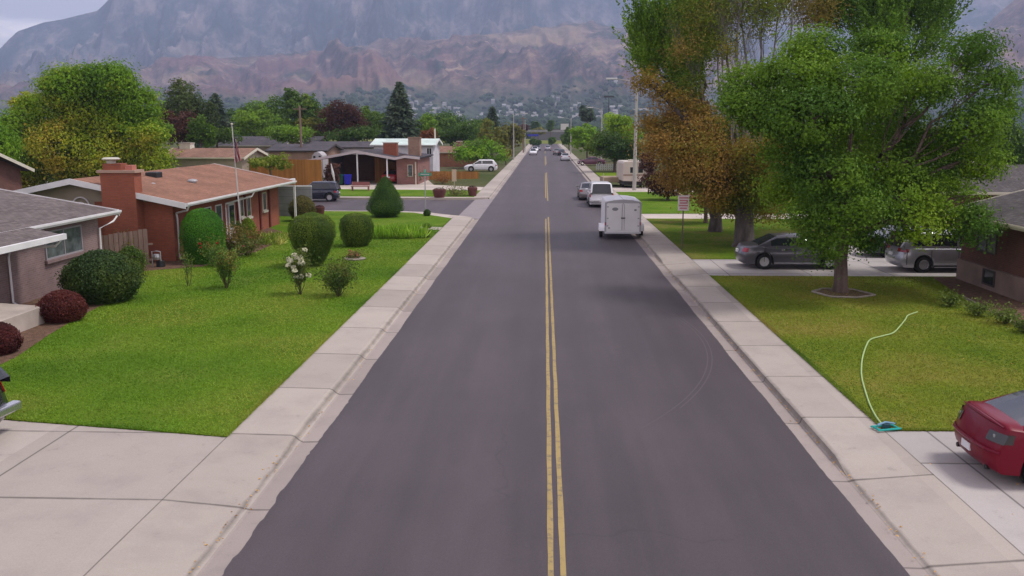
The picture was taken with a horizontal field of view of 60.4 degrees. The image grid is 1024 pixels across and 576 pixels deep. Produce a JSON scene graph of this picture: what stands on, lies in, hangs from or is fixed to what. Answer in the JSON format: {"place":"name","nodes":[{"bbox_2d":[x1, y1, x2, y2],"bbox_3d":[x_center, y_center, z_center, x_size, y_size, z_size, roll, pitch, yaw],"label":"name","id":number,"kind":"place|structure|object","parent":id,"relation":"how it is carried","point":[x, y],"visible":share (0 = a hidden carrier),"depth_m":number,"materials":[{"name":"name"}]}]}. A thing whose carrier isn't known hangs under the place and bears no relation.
{"place":"outdoors","nodes":[
{"label":"outdoors","id":0,"kind":"place"},
{"bbox_2d":[0,117,25,161],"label":"shade tree","id":1,"kind":"object","parent":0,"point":[9,147],"visible":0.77,"depth_m":70.53,"materials":[{"name":"green plant"}]},
{"bbox_2d":[0,420,225,575],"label":"driveway","id":2,"kind":"structure","parent":0,"point":[78,500],"depth_m":15.16,"materials":[{"name":"concrete"}]},
{"bbox_2d":[0,367,21,421],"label":"parked suv","id":3,"kind":"object","parent":2,"relation":"on","point":[6,407],"visible":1,"depth_m":17.68,"materials":[{"name":"silver paint"}]},
{"bbox_2d":[165,143,269,170],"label":"house","id":4,"kind":"structure","parent":0,"point":[190,155],"depth_m":93.09,"materials":[{"name":"beige paint"}]},
{"bbox_2d":[0,211,451,436],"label":"lawn","id":5,"kind":"structure","parent":0,"point":[404,218],"depth_m":24.76,"materials":[{"name":"green plant"}]},
{"bbox_2d":[0,189,121,303],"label":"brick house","id":6,"kind":"structure","parent":5,"relation":"on","point":[43,239],"depth_m":32.30,"materials":[{"name":"grey"}]},
{"bbox_2d":[44,224,85,263],"bbox_3d":[-16.946,-1.692,33.371,0.118,1.170,2.760,0,10,2],"label":"window","id":7,"kind":"structure","parent":6,"relation":"in","point":[72,246],"depth_m":33.55,"materials":[{"name":"grey glass"}]},
{"bbox_2d":[101,229,153,265],"bbox_3d":[-17.678,-1.623,38.321,3.824,1.728,0.122,-6,12,-29],"label":"wooden fence","id":8,"kind":"object","parent":5,"relation":"on","point":[118,241],"visible":0.25,"depth_m":38.62,"materials":[{"name":"brown wood"}]},
{"bbox_2d":[0,228,286,364],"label":"planting bed","id":9,"kind":"object","parent":5,"relation":"on","point":[34,335],"visible":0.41,"depth_m":27.23,"materials":[{"name":"soil"}]},
{"bbox_2d":[0,322,23,355],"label":"barberry shrub","id":10,"kind":"object","parent":9,"relation":"on","point":[11,339],"visible":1,"depth_m":23.80,"materials":[{"name":"red plant"}]},
{"bbox_2d":[0,303,44,331],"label":"porch steps","id":11,"kind":"structure","parent":9,"relation":"on","point":[21,318],"depth_m":26.91,"materials":[{"name":"concrete"}]},
{"bbox_2d":[35,289,88,322],"bbox_3d":[-14.316,0.574,28.027,1.622,1.099,1.601,0,10,2],"label":"barberry shrub","id":12,"kind":"object","parent":9,"relation":"on","point":[61,306],"visible":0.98,"depth_m":27.60,"materials":[{"name":"red plant"}]},
{"bbox_2d":[54,248,150,304],"bbox_3d":[-14.598,-0.400,31.198,2.972,2.037,2.907,0,10,2],"label":"yew shrub","id":13,"kind":"object","parent":9,"relation":"on","point":[98,276],"visible":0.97,"depth_m":30.47,"materials":[{"name":"green plant"}]},
{"bbox_2d":[116,245,150,270],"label":"leafy shrub","id":14,"kind":"object","parent":9,"relation":"on","point":[130,251],"visible":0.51,"depth_m":37.03,"materials":[{"name":"green plant"}]},
{"bbox_2d":[178,208,226,264],"bbox_3d":[-14.113,-2.389,40.191,2.156,2.561,2.071,0,10,2],"label":"arborvitae","id":15,"kind":"object","parent":9,"relation":"on","point":[202,223],"visible":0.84,"depth_m":39.52,"materials":[{"name":"green plant"}]},
{"bbox_2d":[220,217,257,252],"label":"flowering plants","id":16,"kind":"object","parent":9,"relation":"on","point":[232,234],"visible":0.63,"depth_m":42.27,"materials":[{"name":"green plant"}]},
{"bbox_2d":[249,232,289,244],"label":"daylily clump","id":17,"kind":"object","parent":9,"relation":"on","point":[278,239],"visible":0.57,"depth_m":46.56,"materials":[{"name":"green plant"}]},
{"bbox_2d":[14,157,311,260],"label":"brick house","id":18,"kind":"structure","parent":5,"relation":"on","point":[158,205],"depth_m":40.95,"materials":[{"name":"red brick"}]},
{"bbox_2d":[278,187,311,215],"bbox_3d":[-15.619,-6.048,61.557,3.300,2.050,0.080,0,10,2],"label":"fence","id":19,"kind":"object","parent":18,"relation":"in","point":[285,196],"depth_m":61.43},
{"bbox_2d":[199,233,248,287],"bbox_3d":[-11.006,-1.056,33.735,1.842,2.145,1.644,0,10,2],"label":"rose bush","id":20,"kind":"object","parent":5,"relation":"on","point":[225,272],"visible":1,"depth_m":33.49,"materials":[{"name":"green plant"}]},
{"bbox_2d":[225,226,265,255],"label":"flowering plants","id":21,"kind":"object","parent":5,"relation":"on","point":[243,248],"visible":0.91,"depth_m":42.21,"materials":[{"name":"green plant"}]},
{"bbox_2d":[277,244,313,293],"bbox_3d":[-7.975,-0.690,32.384,1.373,1.906,1.294,0,10,2],"label":"rose bush","id":22,"kind":"object","parent":5,"relation":"on","point":[298,268],"visible":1,"depth_m":32.27,"materials":[{"name":"white plant"}]},
{"bbox_2d":[287,195,316,218],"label":"round shrub","id":23,"kind":"object","parent":5,"relation":"on","point":[304,204],"visible":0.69,"depth_m":57.81,"materials":[{"name":"green plant"}]},
{"bbox_2d":[287,212,336,266],"bbox_3d":[-8.831,-2.152,39.185,2.197,2.502,2.308,0,10,2],"label":"clipped shrub","id":24,"kind":"object","parent":5,"relation":"on","point":[312,231],"visible":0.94,"depth_m":38.48,"materials":[{"name":"green plant"}]},
{"bbox_2d":[307,250,363,295],"bbox_3d":[-6.440,-0.513,32.111,2.074,1.660,1.914,0,10,2],"label":"rose bush","id":25,"kind":"object","parent":5,"relation":"on","point":[334,281],"visible":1,"depth_m":32.00,"materials":[{"name":"green plant"}]},
{"bbox_2d":[338,212,374,246],"bbox_3d":[-8.090,-3.017,45.794,1.885,1.846,1.889,0,10,2],"label":"clipped shrub","id":26,"kind":"object","parent":5,"relation":"on","point":[356,228],"visible":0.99,"depth_m":45.27,"materials":[{"name":"green plant"}]},
{"bbox_2d":[364,176,404,217],"bbox_3d":[-8.856,-6.306,61.044,2.847,2.936,2.762,-5,11,-26],"label":"conical shrub","id":27,"kind":"object","parent":5,"relation":"on","point":[386,199],"visible":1,"depth_m":60.39,"materials":[{"name":"green plant"}]},
{"bbox_2d":[374,223,419,237],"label":"iris clump","id":28,"kind":"object","parent":5,"relation":"on","point":[399,230],"visible":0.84,"depth_m":48.97,"materials":[{"name":"green plant"}]},
{"bbox_2d":[387,222,432,237],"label":"iris clump","id":29,"kind":"object","parent":5,"relation":"on","point":[422,231],"visible":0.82,"depth_m":49.06,"materials":[{"name":"green plant"}]},
{"bbox_2d":[215,136,302,158],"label":"house","id":30,"kind":"structure","parent":0,"point":[263,143],"depth_m":138.63,"materials":[{"name":"beige paint"}]},
{"bbox_2d":[83,217,478,575],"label":"sidewalk","id":31,"kind":"structure","parent":0,"point":[180,525],"depth_m":16.96,"materials":[{"name":"concrete"}]},
{"bbox_2d":[47,144,527,186],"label":"lawn west rear","id":32,"kind":"structure","parent":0,"point":[486,177],"depth_m":120.43,"materials":[{"name":"green plant"}]},
{"bbox_2d":[159,109,196,147],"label":"shade tree","id":33,"kind":"object","parent":32,"relation":"on","point":[179,123],"visible":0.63,"depth_m":117.05,"materials":[{"name":"brown plant"}]},
{"bbox_2d":[155,77,222,144],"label":"shade tree","id":34,"kind":"object","parent":32,"relation":"on","point":[182,99],"visible":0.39,"depth_m":128.21,"materials":[{"name":"green plant"}]},
{"bbox_2d":[185,113,219,147],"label":"shade tree","id":35,"kind":"object","parent":32,"relation":"on","point":[200,133],"visible":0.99,"depth_m":115.28,"materials":[{"name":"green plant"}]},
{"bbox_2d":[194,93,240,147],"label":"spruce tree","id":36,"kind":"object","parent":32,"relation":"on","point":[224,121],"visible":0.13,"depth_m":148.22,"materials":[{"name":"green plant"}]},
{"bbox_2d":[206,126,246,147],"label":"shade tree","id":37,"kind":"object","parent":32,"relation":"on","point":[222,136],"visible":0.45,"depth_m":131.07,"materials":[{"name":"green plant"}]},
{"bbox_2d":[231,108,276,135],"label":"shade tree","id":38,"kind":"object","parent":32,"relation":"on","point":[252,123],"visible":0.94,"depth_m":162.52,"materials":[{"name":"green plant"}]},
{"bbox_2d":[229,94,290,129],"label":"shade tree","id":39,"kind":"object","parent":32,"relation":"on","point":[260,105],"visible":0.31,"depth_m":186.92,"materials":[{"name":"green plant"}]},
{"bbox_2d":[262,123,317,143],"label":"shade tree","id":40,"kind":"object","parent":32,"relation":"on","point":[289,133],"visible":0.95,"depth_m":134.28,"materials":[{"name":"green plant"}]},
{"bbox_2d":[274,87,322,127],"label":"shade tree","id":41,"kind":"object","parent":32,"relation":"on","point":[308,105],"visible":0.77,"depth_m":157.37,"materials":[{"name":"green plant"}]},
{"bbox_2d":[265,144,343,164],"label":"house","id":42,"kind":"structure","parent":32,"relation":"on","point":[303,152],"depth_m":118.30,"materials":[{"name":"beige brick"}]},
{"bbox_2d":[314,99,371,136],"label":"shade tree","id":43,"kind":"object","parent":32,"relation":"on","point":[344,115],"visible":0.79,"depth_m":147.32,"materials":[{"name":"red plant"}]},
{"bbox_2d":[322,124,384,140],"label":"shade tree","id":44,"kind":"object","parent":32,"relation":"on","point":[363,132],"visible":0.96,"depth_m":139.75,"materials":[{"name":"green plant"}]},
{"bbox_2d":[377,81,422,138],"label":"spruce tree","id":45,"kind":"object","parent":32,"relation":"on","point":[399,122],"visible":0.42,"depth_m":144.77,"materials":[{"name":"green plant"}]},
{"bbox_2d":[413,112,437,134],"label":"shade tree","id":46,"kind":"object","parent":32,"relation":"on","point":[428,121],"visible":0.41,"depth_m":176.56,"materials":[{"name":"green plant"}]},
{"bbox_2d":[417,106,482,145],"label":"shade tree","id":47,"kind":"object","parent":32,"relation":"on","point":[446,120],"visible":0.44,"depth_m":185.98,"materials":[{"name":"green plant"}]},
{"bbox_2d":[429,171,478,179],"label":"wooden fence","id":48,"kind":"object","parent":32,"relation":"on","point":[466,175],"visible":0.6,"depth_m":107.15,"materials":[{"name":"brown wood"}]},
{"bbox_2d":[437,122,479,143],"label":"shade tree","id":49,"kind":"object","parent":32,"relation":"on","point":[464,131],"visible":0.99,"depth_m":157.21,"materials":[{"name":"green plant"}]},
{"bbox_2d":[448,134,508,164],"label":"shade tree","id":50,"kind":"object","parent":32,"relation":"on","point":[474,150],"visible":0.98,"depth_m":133.98,"materials":[{"name":"green plant"}]},
{"bbox_2d":[464,159,497,171],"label":"parked suv","id":51,"kind":"object","parent":32,"relation":"on","point":[490,165],"visible":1,"depth_m":125.31,"materials":[{"name":"white paint"}]},
{"bbox_2d":[475,118,508,156],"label":"shade tree","id":52,"kind":"object","parent":32,"relation":"on","point":[495,135],"visible":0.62,"depth_m":177.13,"materials":[{"name":"green plant"}]},
{"bbox_2d":[499,122,525,155],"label":"shade tree","id":53,"kind":"object","parent":32,"relation":"on","point":[519,136],"visible":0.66,"depth_m":196.12,"materials":[{"name":"green plant"}]},
{"bbox_2d":[309,141,373,153],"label":"house","id":54,"kind":"structure","parent":0,"point":[348,146],"depth_m":129.08,"materials":[{"name":"white paint"}]},
{"bbox_2d":[312,199,473,215],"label":"side street","id":55,"kind":"structure","parent":0,"point":[453,207],"depth_m":72.09,"materials":[{"name":"grey asphalt"}]},
{"bbox_2d":[309,181,340,201],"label":"parked suv","id":56,"kind":"object","parent":55,"relation":"on","point":[328,191],"visible":0.6,"depth_m":75.70,"materials":[{"name":"blue paint"}]},
{"bbox_2d":[459,199,492,218],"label":"gutter pan","id":57,"kind":"object","parent":55,"relation":"on","point":[475,208],"visible":0.71,"depth_m":69.33,"materials":[{"name":"concrete"}]},
{"bbox_2d":[322,179,483,190],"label":"driveway","id":58,"kind":"structure","parent":0,"point":[420,186],"depth_m":93.34,"materials":[{"name":"concrete"}]},
{"bbox_2d":[249,159,321,184],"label":"wooden fence","id":59,"kind":"object","parent":58,"relation":"on","point":[305,172],"visible":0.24,"depth_m":92.69,"materials":[{"name":"brown wood"}]},
{"bbox_2d":[307,137,432,183],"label":"carport house","id":60,"kind":"structure","parent":58,"relation":"on","point":[360,166],"depth_m":99.33,"materials":[{"name":"brown brick"}]},
{"bbox_2d":[375,157,396,182],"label":"wooden fence","id":61,"kind":"object","parent":58,"relation":"on","point":[380,167],"visible":0.22,"depth_m":100.45,"materials":[{"name":"brown wood"}]},
{"bbox_2d":[0,0,807,47],"label":"sky","id":62,"kind":"structure","parent":0,"point":[15,15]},
{"bbox_2d":[370,129,442,174],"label":"house","id":63,"kind":"structure","parent":0,"point":[429,146],"depth_m":111.96,"materials":[{"name":"white"}]},
{"bbox_2d":[339,189,479,196],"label":"lawn","id":64,"kind":"structure","parent":0,"point":[367,193],"depth_m":83.08,"materials":[{"name":"green plant"}]},
{"bbox_2d":[0,55,186,188],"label":"shade tree","id":65,"kind":"object","parent":64,"relation":"on","point":[86,120],"visible":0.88,"depth_m":82.40,"materials":[{"name":"green plant"}]},
{"bbox_2d":[247,152,293,174],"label":"shade tree","id":66,"kind":"object","parent":64,"relation":"on","point":[272,161],"visible":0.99,"depth_m":87.66,"materials":[{"name":"green plant"}]},
{"bbox_2d":[337,196,487,199],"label":"corner walk","id":67,"kind":"structure","parent":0,"point":[404,198],"depth_m":78.50,"materials":[{"name":"concrete"}]},
{"bbox_2d":[439,141,476,166],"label":"house","id":68,"kind":"structure","parent":0,"point":[445,160],"depth_m":141.12,"materials":[{"name":"orange brick"}]},
{"bbox_2d":[474,144,531,198],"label":"sidewalk","id":69,"kind":"structure","parent":0,"point":[491,189],"depth_m":108.40,"materials":[{"name":"concrete"}]},
{"bbox_2d":[0,0,1023,125],"bbox_3d":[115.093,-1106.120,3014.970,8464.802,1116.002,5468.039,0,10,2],"label":"mountains","id":70,"kind":"structure","parent":0,"point":[448,51],"depth_m":3370.43,"materials":[{"name":"stone"}]},
{"bbox_2d":[408,80,653,123],"bbox_3d":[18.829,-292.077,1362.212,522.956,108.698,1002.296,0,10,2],"label":"hillside houses","id":71,"kind":"structure","parent":70,"relation":"on","point":[612,110],"depth_m":1652.30,"materials":[{"name":"paint"}]},
{"bbox_2d":[222,144,909,575],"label":"road","id":72,"kind":"structure","parent":0,"point":[428,454],"depth_m":17.42,"materials":[{"name":"grey asphalt"}]},
{"bbox_2d":[545,163,565,575],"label":"road marking","id":73,"kind":"object","parent":72,"relation":"on","point":[561,528],"visible":0.9,"depth_m":17.36,"materials":[{"name":"paint"}]},
{"bbox_2d":[585,181,612,206],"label":"pickup truck","id":74,"kind":"object","parent":72,"relation":"on","point":[597,191],"visible":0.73,"depth_m":70.00,"materials":[{"name":"white paint"}]},
{"bbox_2d":[598,195,643,236],"bbox_3d":[6.371,-4.330,52.246,2.580,2.282,5.075,0,10,2],"label":"cargo trailer","id":75,"kind":"object","parent":72,"relation":"on","point":[620,214],"visible":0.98,"depth_m":49.81,"materials":[{"name":"grey metal"}]},
{"bbox_2d":[642,309,712,427],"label":"tyre marks","id":76,"kind":"object","parent":72,"relation":"on","point":[702,376],"visible":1,"depth_m":22.51,"materials":[{"name":"grey"}]},
{"bbox_2d":[612,187,692,191],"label":"driveway","id":77,"kind":"structure","parent":0,"point":[619,189],"depth_m":88.75,"materials":[{"name":"concrete"}]},
{"bbox_2d":[606,78,637,189],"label":"street lamp","id":78,"kind":"object","parent":77,"relation":"on","point":[634,157],"visible":0.88,"depth_m":86.73,"materials":[{"name":"grey metal"}]},
{"bbox_2d":[617,192,803,213],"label":"lawn","id":79,"kind":"structure","parent":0,"point":[652,204],"depth_m":71.04,"materials":[{"name":"green plant"}]},
{"bbox_2d":[637,163,684,199],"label":"bush","id":80,"kind":"object","parent":79,"relation":"on","point":[644,179],"visible":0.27,"depth_m":74.68,"materials":[{"name":"plant"}]},
{"bbox_2d":[641,214,869,218],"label":"path","id":81,"kind":"structure","parent":0,"point":[673,216],"depth_m":61.51,"materials":[{"name":"concrete"}]},
{"bbox_2d":[646,218,883,258],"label":"lawn","id":82,"kind":"structure","parent":0,"point":[697,235],"depth_m":50.91,"materials":[{"name":"green plant"}]},
{"bbox_2d":[611,0,731,231],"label":"cottonwood","id":83,"kind":"object","parent":82,"relation":"on","point":[646,34],"visible":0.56,"depth_m":48.90,"materials":[{"name":"green plant"}]},
{"bbox_2d":[620,0,856,246],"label":"shade tree","id":84,"kind":"object","parent":82,"relation":"on","point":[724,171],"visible":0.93,"depth_m":44.98,"materials":[{"name":"brown plant"}]},
{"bbox_2d":[799,0,974,223],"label":"cottonwood","id":85,"kind":"object","parent":82,"relation":"on","point":[869,13],"visible":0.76,"depth_m":48.15,"materials":[{"name":"green plant"}]},
{"bbox_2d":[884,165,1023,226],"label":"brick house","id":86,"kind":"structure","parent":82,"relation":"on","point":[1012,183],"depth_m":49.68,"materials":[{"name":"grey"}]},
{"bbox_2d":[564,144,998,187],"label":"lawn","id":87,"kind":"structure","parent":0,"point":[578,155],"depth_m":150.44,"materials":[{"name":"green plant"}]},
{"bbox_2d":[568,123,599,157],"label":"shade tree","id":88,"kind":"object","parent":87,"relation":"on","point":[579,136],"visible":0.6,"depth_m":171.39,"materials":[{"name":"green plant"}]},
{"bbox_2d":[579,127,642,171],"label":"shade tree","id":89,"kind":"object","parent":87,"relation":"on","point":[606,143],"visible":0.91,"depth_m":123.04,"materials":[{"name":"green plant"}]},
{"bbox_2d":[602,112,646,142],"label":"shade tree","id":90,"kind":"object","parent":87,"relation":"on","point":[618,123],"visible":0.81,"depth_m":160.55,"materials":[{"name":"green plant"}]},
{"bbox_2d":[617,160,647,186],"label":"camper","id":91,"kind":"object","parent":87,"relation":"on","point":[625,171],"visible":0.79,"depth_m":90.63,"materials":[{"name":"white metal"}]},
{"bbox_2d":[558,144,1023,575],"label":"sidewalk","id":92,"kind":"structure","parent":0,"point":[946,530],"depth_m":16.93,"materials":[{"name":"concrete"}]},
{"bbox_2d":[692,245,956,275],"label":"driveway","id":93,"kind":"structure","parent":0,"point":[878,265],"depth_m":38.38,"materials":[{"name":"concrete"}]},
{"bbox_2d":[735,233,833,268],"bbox_3d":[12.362,-1.665,39.106,4.762,1.530,2.100,0,10,1],"label":"parked car","id":94,"kind":"object","parent":93,"relation":"on","point":[762,252],"visible":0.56,"depth_m":38.32,"materials":[{"name":"grey paint"}]},
{"bbox_2d":[883,228,961,272],"bbox_3d":[18.936,-1.653,38.255,5.012,1.810,2.220,0,10,-1],"label":"minivan","id":95,"kind":"object","parent":93,"relation":"on","point":[940,256],"visible":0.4,"depth_m":37.37,"materials":[{"name":"grey paint"}]},
{"bbox_2d":[710,275,1023,430],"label":"lawn","id":96,"kind":"structure","parent":0,"point":[920,394],"depth_m":24.86,"materials":[{"name":"green plant"}]},
{"bbox_2d":[811,288,875,297],"bbox_3d":[12.238,0.184,32.664,1.854,0.089,1.970,-4,11,-19],"label":"tree ring edging","id":97,"kind":"object","parent":96,"relation":"on","point":[820,291],"visible":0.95,"depth_m":32.49,"materials":[{"name":"concrete"}]},
{"bbox_2d":[698,15,1023,292],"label":"shade tree","id":98,"kind":"object","parent":96,"relation":"on","point":[845,198],"visible":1,"depth_m":31.10,"materials":[{"name":"green plant"}]},
{"bbox_2d":[935,285,964,307],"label":"bed plant","id":99,"kind":"object","parent":96,"relation":"on","point":[949,301],"visible":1,"depth_m":30.16,"materials":[{"name":"green plant"}]},
{"bbox_2d":[932,277,1023,321],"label":"planting bed","id":100,"kind":"object","parent":96,"relation":"on","point":[969,290],"visible":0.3,"depth_m":32.45,"materials":[{"name":"soil"}]},
{"bbox_2d":[959,293,997,316],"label":"bed plant","id":101,"kind":"object","parent":96,"relation":"on","point":[973,308],"visible":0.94,"depth_m":28.71,"materials":[{"name":"green plant"}]},
{"bbox_2d":[942,189,1023,302],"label":"brick house","id":102,"kind":"structure","parent":96,"relation":"on","point":[996,269],"depth_m":32.94,"materials":[{"name":"brown brick"}]},
{"bbox_2d":[976,229,997,255],"bbox_3d":[18.204,-1.842,33.722,0.048,1.000,1.500,0,10,2],"label":"window","id":103,"kind":"structure","parent":102,"relation":"in","point":[994,246],"depth_m":33.55,"materials":[{"name":"grey glass"}]},
{"bbox_2d":[980,300,1023,325],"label":"bed plant","id":104,"kind":"object","parent":96,"relation":"on","point":[1005,316],"visible":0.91,"depth_m":27.52,"materials":[{"name":"green plant"}]},
{"bbox_2d":[886,431,1023,553],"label":"driveway","id":105,"kind":"structure","parent":0,"point":[993,498],"depth_m":15.37,"materials":[{"name":"concrete"}]},
{"bbox_2d":[953,390,1023,482],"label":"parked car","id":106,"kind":"object","parent":105,"relation":"on","point":[989,433],"visible":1,"depth_m":15.34,"materials":[{"name":"red paint"}]},
{"label":"ground","id":107,"kind":"structure","parent":0,"visible":0},
{"bbox_2d":[1,62,1023,138],"bbox_3d":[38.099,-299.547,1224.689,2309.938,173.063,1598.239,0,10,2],"label":"distant wood","id":108,"kind":"object","parent":107,"relation":"on","point":[354,98],"visible":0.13,"depth_m":1617.79,"materials":[{"name":"green plant"}]},
{"bbox_2d":[976,119,1023,164],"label":"shade tree","id":109,"kind":"object","parent":107,"relation":"on","point":[1018,149],"visible":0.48,"depth_m":78.23,"materials":[{"name":"green plant"}]},
{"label":"side yard","id":110,"kind":"structure","parent":0,"visible":0},
{"bbox_2d":[0,153,34,190],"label":"brick house","id":111,"kind":"structure","parent":110,"relation":"on","point":[10,173],"depth_m":69.50,"materials":[{"name":"brown"}]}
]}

